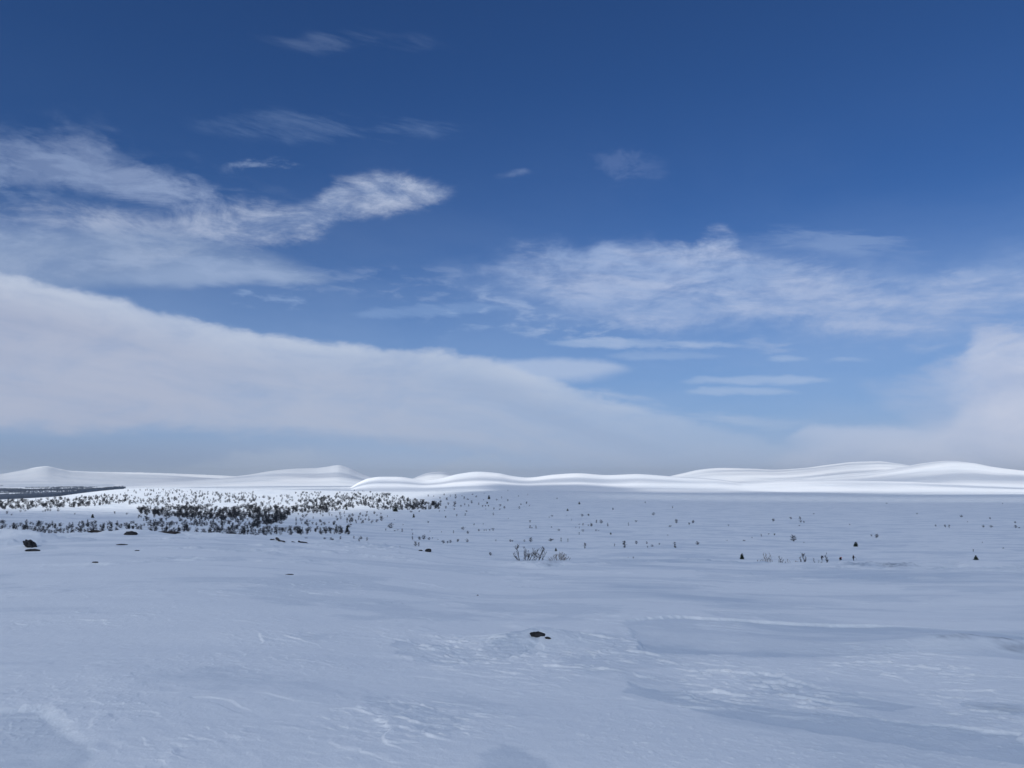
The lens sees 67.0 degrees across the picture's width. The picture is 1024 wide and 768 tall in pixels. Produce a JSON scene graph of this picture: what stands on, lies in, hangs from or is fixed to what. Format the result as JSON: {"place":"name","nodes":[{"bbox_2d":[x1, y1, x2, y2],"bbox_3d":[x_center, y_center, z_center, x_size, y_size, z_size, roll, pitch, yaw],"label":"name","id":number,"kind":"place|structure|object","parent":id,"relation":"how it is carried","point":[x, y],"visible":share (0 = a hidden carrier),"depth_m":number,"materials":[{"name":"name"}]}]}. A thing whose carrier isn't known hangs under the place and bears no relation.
{"place":"outdoors","nodes":[
{"label":"outdoors","id":0,"kind":"place"},
{"bbox_2d":[0,466,234,483],"bbox_3d":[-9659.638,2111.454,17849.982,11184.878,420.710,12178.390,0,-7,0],"label":"hill","id":1,"kind":"structure","parent":0,"point":[44,475],"depth_m":15823.10,"materials":[{"name":"white snow"}]},
{"bbox_2d":[114,465,371,486],"bbox_3d":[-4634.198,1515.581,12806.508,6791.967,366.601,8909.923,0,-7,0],"label":"hill","id":2,"kind":"structure","parent":0,"point":[337,475],"depth_m":11136.83,"materials":[{"name":"white snow"}]},
{"bbox_2d":[413,472,451,479],"bbox_3d":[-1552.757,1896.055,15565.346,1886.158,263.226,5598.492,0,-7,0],"label":"hill","id":3,"kind":"structure","parent":0,"point":[432,475],"depth_m":14847.76,"materials":[{"name":"white snow"}]},
{"bbox_2d":[0,484,1023,767],"bbox_3d":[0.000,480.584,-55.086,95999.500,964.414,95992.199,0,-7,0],"label":"ground","id":4,"kind":"structure","parent":0,"point":[898,642],"depth_m":10.01,"materials":[{"name":"white snow"}]},
{"bbox_2d":[23,539,36,547],"bbox_3d":[-22.401,7.463,35.931,0.658,0.480,0.427,0,-7,0],"label":"boulder","id":5,"kind":"object","parent":4,"relation":"on","point":[29,543],"visible":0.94,"depth_m":35.83,"materials":[{"name":"grey stone"}]},
{"bbox_2d":[0,485,125,499],"bbox_3d":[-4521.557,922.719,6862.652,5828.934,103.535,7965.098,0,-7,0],"label":"forest","id":6,"kind":"object","parent":4,"relation":"on","point":[20,493],"visible":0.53,"depth_m":5759.94,"materials":[{"name":"grey plant"}]},
{"bbox_2d":[88,530,101,532],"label":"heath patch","id":7,"kind":"object","parent":4,"relation":"on","point":[94,531],"visible":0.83,"depth_m":84.36,"materials":[{"name":"black plant"}]},
{"bbox_2d":[124,531,137,534],"bbox_3d":[-30.761,12.076,62.422,1.126,0.422,0.546,0,-7,0],"label":"rock","id":8,"kind":"object","parent":4,"relation":"on","point":[131,533],"visible":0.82,"depth_m":62.26,"materials":[{"name":"grey stone"}]},
{"bbox_2d":[158,531,180,533],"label":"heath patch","id":9,"kind":"object","parent":4,"relation":"on","point":[172,532],"visible":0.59,"depth_m":66.16,"materials":[{"name":"black plant"}]},
{"bbox_2d":[0,489,1019,557],"bbox_3d":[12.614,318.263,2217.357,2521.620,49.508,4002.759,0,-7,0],"label":"birch wood","id":10,"kind":"object","parent":4,"relation":"on","point":[251,506],"visible":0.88,"depth_m":953.06,"materials":[{"name":"black plant"}]},
{"bbox_2d":[514,544,544,559],"bbox_3d":[1.283,12.211,55.801,2.469,1.414,0.781,0,-7,0],"label":"shrub","id":11,"kind":"object","parent":4,"relation":"on","point":[534,553],"visible":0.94,"depth_m":55.79,"materials":[{"name":"grey plant"}]},
{"bbox_2d":[530,631,544,637],"bbox_3d":[0.306,2.971,9.143,0.197,0.084,0.115,0,-7,0],"label":"rock","id":12,"kind":"object","parent":4,"relation":"on","point":[537,634],"visible":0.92,"depth_m":9.11,"materials":[{"name":"grey stone"}]},
{"bbox_2d":[548,551,569,559],"bbox_3d":[3.448,12.708,56.782,1.727,0.849,0.708,0,-7,0],"label":"shrub","id":13,"kind":"object","parent":4,"relation":"on","point":[559,554],"visible":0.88,"depth_m":56.64,"materials":[{"name":"plant"}]},
{"bbox_2d":[0,0,1023,478],"label":"sky","id":14,"kind":"structure","parent":0,"point":[412,239],"materials":[{"name":"blue"}]},
{"bbox_2d":[339,472,800,492],"bbox_3d":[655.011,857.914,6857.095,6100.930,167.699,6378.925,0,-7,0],"label":"hill","id":15,"kind":"structure","parent":0,"point":[646,483],"depth_m":5574.39,"materials":[{"name":"white snow"}]},
{"bbox_2d":[673,461,909,482],"bbox_3d":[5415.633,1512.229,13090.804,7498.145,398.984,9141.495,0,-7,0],"label":"hill","id":16,"kind":"structure","parent":0,"point":[743,475],"depth_m":11908.17,"materials":[{"name":"white snow"}]},
{"bbox_2d":[736,480,1023,492],"bbox_3d":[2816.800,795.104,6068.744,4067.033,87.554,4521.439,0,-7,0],"label":"hill","id":17,"kind":"structure","parent":0,"point":[845,486],"depth_m":5298.55,"materials":[{"name":"white snow"}]},
{"bbox_2d":[799,461,1023,487],"bbox_3d":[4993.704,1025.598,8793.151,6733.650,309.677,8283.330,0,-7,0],"label":"hill","id":18,"kind":"structure","parent":0,"point":[956,472],"depth_m":7394.26,"materials":[{"name":"white snow"}]}
]}

